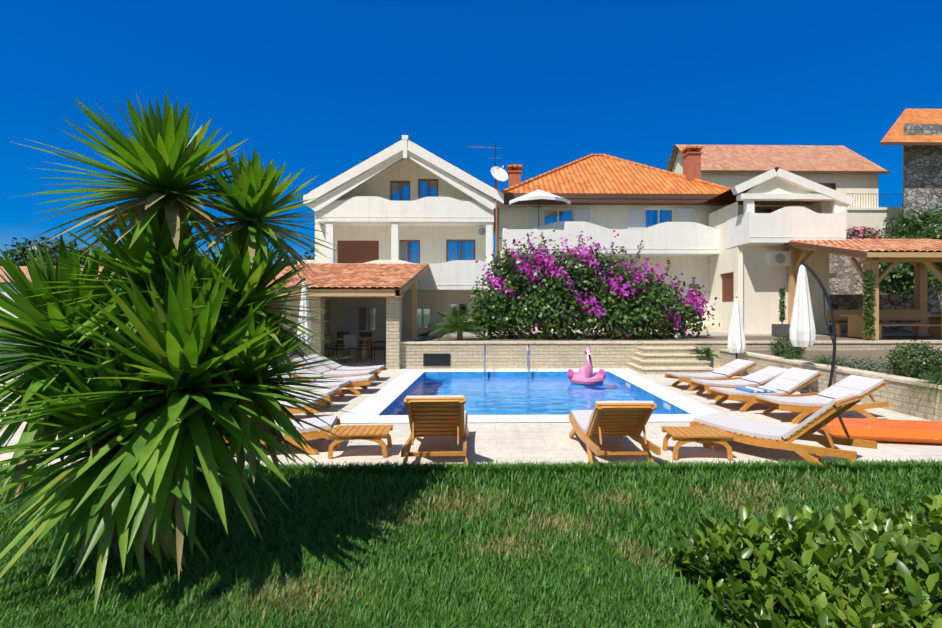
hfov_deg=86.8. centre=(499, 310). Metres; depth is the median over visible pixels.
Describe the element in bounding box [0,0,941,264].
sky
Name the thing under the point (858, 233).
flowering bush
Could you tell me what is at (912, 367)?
ball shrub
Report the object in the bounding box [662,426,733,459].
side table
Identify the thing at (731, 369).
lounger
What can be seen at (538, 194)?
open parasol
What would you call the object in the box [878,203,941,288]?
bush
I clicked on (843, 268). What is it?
stone wall
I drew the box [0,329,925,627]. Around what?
ground
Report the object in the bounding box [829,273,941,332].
rubble wall
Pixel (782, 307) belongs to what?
tall planter shrub
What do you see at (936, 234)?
tree
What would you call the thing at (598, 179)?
house roof
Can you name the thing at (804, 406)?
lounger
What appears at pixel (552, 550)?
lawn
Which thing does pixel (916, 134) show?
stone house
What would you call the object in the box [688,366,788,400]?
lounger
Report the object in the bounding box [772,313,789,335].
tall planter pot
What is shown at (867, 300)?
pergola vine
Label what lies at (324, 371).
lounger
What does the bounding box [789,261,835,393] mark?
cantilever parasol
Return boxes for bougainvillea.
[466,228,719,340]
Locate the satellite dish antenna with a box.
[468,142,507,311]
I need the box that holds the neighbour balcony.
[843,194,902,237]
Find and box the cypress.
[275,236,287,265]
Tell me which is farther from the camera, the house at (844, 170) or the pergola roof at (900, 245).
the house at (844, 170)
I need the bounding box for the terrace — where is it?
[416,331,941,380]
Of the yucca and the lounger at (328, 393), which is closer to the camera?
the yucca
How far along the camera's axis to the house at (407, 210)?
22.36 m
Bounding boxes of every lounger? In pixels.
[224,415,340,454]
[269,366,353,401]
[275,387,340,413]
[278,396,325,419]
[290,367,375,394]
[291,356,377,387]
[307,354,386,381]
[401,395,469,465]
[569,401,660,463]
[664,359,756,390]
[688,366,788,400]
[690,393,876,472]
[707,367,821,411]
[753,375,888,423]
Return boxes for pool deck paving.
[0,350,941,467]
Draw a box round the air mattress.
[819,418,941,443]
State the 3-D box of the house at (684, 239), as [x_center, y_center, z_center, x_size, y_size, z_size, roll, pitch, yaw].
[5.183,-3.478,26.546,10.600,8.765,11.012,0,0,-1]
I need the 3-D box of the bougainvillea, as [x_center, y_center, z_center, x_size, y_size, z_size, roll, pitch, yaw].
[3.246,-0.967,17.329,8.718,3.973,4.993,0,0,-1]
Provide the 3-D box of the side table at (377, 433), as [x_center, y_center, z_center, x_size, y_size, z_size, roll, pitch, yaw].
[-1.636,1.540,5.872,0.680,0.273,0.460,0,0,-4]
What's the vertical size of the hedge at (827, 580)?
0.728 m
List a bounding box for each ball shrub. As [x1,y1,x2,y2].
[767,334,806,357]
[882,339,941,381]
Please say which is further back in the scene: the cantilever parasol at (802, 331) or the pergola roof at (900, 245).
the pergola roof at (900, 245)
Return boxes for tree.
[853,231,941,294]
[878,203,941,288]
[907,222,941,294]
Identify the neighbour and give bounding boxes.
[0,266,114,317]
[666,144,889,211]
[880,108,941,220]
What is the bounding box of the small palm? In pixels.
[423,308,487,340]
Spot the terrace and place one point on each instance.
(703, 336)
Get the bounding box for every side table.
[327,425,392,457]
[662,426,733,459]
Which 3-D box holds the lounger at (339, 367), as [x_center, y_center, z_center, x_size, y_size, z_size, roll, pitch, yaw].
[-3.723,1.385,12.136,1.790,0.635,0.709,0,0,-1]
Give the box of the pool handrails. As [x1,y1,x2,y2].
[483,344,529,375]
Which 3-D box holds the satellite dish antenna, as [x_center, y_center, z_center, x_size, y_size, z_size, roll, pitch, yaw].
[-0.299,-3.353,21.912,1.316,8.515,2.411,0,0,-37]
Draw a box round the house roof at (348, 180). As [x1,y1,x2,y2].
[303,135,503,233]
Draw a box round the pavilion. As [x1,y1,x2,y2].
[265,266,427,368]
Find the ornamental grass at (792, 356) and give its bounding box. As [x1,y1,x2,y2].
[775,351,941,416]
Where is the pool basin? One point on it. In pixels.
(627, 383)
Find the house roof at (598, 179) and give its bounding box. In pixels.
[501,154,744,204]
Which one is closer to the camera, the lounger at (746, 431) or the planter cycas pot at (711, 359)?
the lounger at (746, 431)
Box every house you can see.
[298,157,493,347]
[498,146,726,331]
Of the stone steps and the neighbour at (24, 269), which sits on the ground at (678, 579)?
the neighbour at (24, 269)
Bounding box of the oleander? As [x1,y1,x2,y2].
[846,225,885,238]
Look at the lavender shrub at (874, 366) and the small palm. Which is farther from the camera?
the small palm
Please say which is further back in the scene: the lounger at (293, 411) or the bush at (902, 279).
the bush at (902, 279)
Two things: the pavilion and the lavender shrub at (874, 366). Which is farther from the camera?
the pavilion
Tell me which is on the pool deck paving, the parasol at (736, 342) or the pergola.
the parasol at (736, 342)
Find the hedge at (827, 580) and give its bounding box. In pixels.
[667,489,941,627]
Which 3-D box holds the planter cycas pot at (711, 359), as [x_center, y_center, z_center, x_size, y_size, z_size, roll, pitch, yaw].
[5.735,1.482,13.980,0.400,0.384,0.400,0,0,-1]
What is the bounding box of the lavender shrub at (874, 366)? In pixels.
[804,354,916,372]
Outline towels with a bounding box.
[735,386,776,392]
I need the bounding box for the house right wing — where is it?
[709,167,853,333]
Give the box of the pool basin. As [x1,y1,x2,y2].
[379,372,689,414]
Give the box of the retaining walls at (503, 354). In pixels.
[400,331,941,420]
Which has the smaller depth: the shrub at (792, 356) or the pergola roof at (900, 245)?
the shrub at (792, 356)
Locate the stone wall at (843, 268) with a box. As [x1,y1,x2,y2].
[829,253,941,294]
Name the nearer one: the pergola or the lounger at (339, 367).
the lounger at (339, 367)
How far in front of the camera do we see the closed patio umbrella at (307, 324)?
13.26 m
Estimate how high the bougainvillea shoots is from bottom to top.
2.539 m
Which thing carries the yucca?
on the ground at (678, 579)
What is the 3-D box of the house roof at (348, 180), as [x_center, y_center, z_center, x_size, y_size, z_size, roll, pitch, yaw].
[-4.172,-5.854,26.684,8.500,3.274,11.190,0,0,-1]
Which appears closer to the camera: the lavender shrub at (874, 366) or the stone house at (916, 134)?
the lavender shrub at (874, 366)
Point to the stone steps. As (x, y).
(657, 357)
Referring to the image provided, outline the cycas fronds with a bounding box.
[689,346,721,360]
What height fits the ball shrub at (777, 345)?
0.737 m
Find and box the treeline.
[0,237,314,269]
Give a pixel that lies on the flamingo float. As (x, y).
(586, 375)
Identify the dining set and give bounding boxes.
[284,332,385,363]
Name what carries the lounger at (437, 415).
on the pool deck paving
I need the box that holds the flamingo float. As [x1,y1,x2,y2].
[567,347,605,384]
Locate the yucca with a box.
[0,90,355,612]
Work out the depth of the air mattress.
6.36 m
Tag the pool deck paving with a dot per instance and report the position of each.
(530, 442)
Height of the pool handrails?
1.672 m
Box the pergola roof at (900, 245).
[790,239,941,251]
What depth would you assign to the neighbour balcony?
37.07 m
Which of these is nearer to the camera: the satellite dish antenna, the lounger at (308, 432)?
the lounger at (308, 432)
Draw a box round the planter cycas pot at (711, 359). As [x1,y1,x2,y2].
[698,356,713,367]
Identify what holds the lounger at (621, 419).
on the pool deck paving
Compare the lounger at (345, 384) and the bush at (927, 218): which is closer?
the lounger at (345, 384)
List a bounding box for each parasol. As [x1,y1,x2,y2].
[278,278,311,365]
[508,188,570,226]
[727,294,748,375]
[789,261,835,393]
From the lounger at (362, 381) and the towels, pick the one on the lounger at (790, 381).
the towels
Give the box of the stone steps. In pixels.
[627,341,715,373]
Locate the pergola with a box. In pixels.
[781,241,941,339]
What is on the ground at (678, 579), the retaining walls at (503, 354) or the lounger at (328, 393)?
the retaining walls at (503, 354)
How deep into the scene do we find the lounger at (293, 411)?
7.36 m
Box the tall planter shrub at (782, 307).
[778,287,786,321]
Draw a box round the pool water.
[385,375,678,414]
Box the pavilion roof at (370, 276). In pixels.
[265,263,427,289]
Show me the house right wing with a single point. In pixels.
(749, 263)
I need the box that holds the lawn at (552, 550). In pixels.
[0,456,941,627]
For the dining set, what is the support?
on the pool deck paving
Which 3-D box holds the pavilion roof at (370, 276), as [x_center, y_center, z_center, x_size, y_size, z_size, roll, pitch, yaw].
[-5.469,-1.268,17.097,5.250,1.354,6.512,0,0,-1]
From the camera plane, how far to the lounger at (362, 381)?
10.04 m
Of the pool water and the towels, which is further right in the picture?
the towels
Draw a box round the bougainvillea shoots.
[491,232,695,302]
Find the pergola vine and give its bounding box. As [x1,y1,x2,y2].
[860,269,876,339]
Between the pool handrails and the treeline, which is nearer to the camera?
the pool handrails
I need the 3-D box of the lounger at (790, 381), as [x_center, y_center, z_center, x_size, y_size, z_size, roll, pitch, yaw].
[4.643,1.372,8.722,1.789,0.661,0.707,0,0,-10]

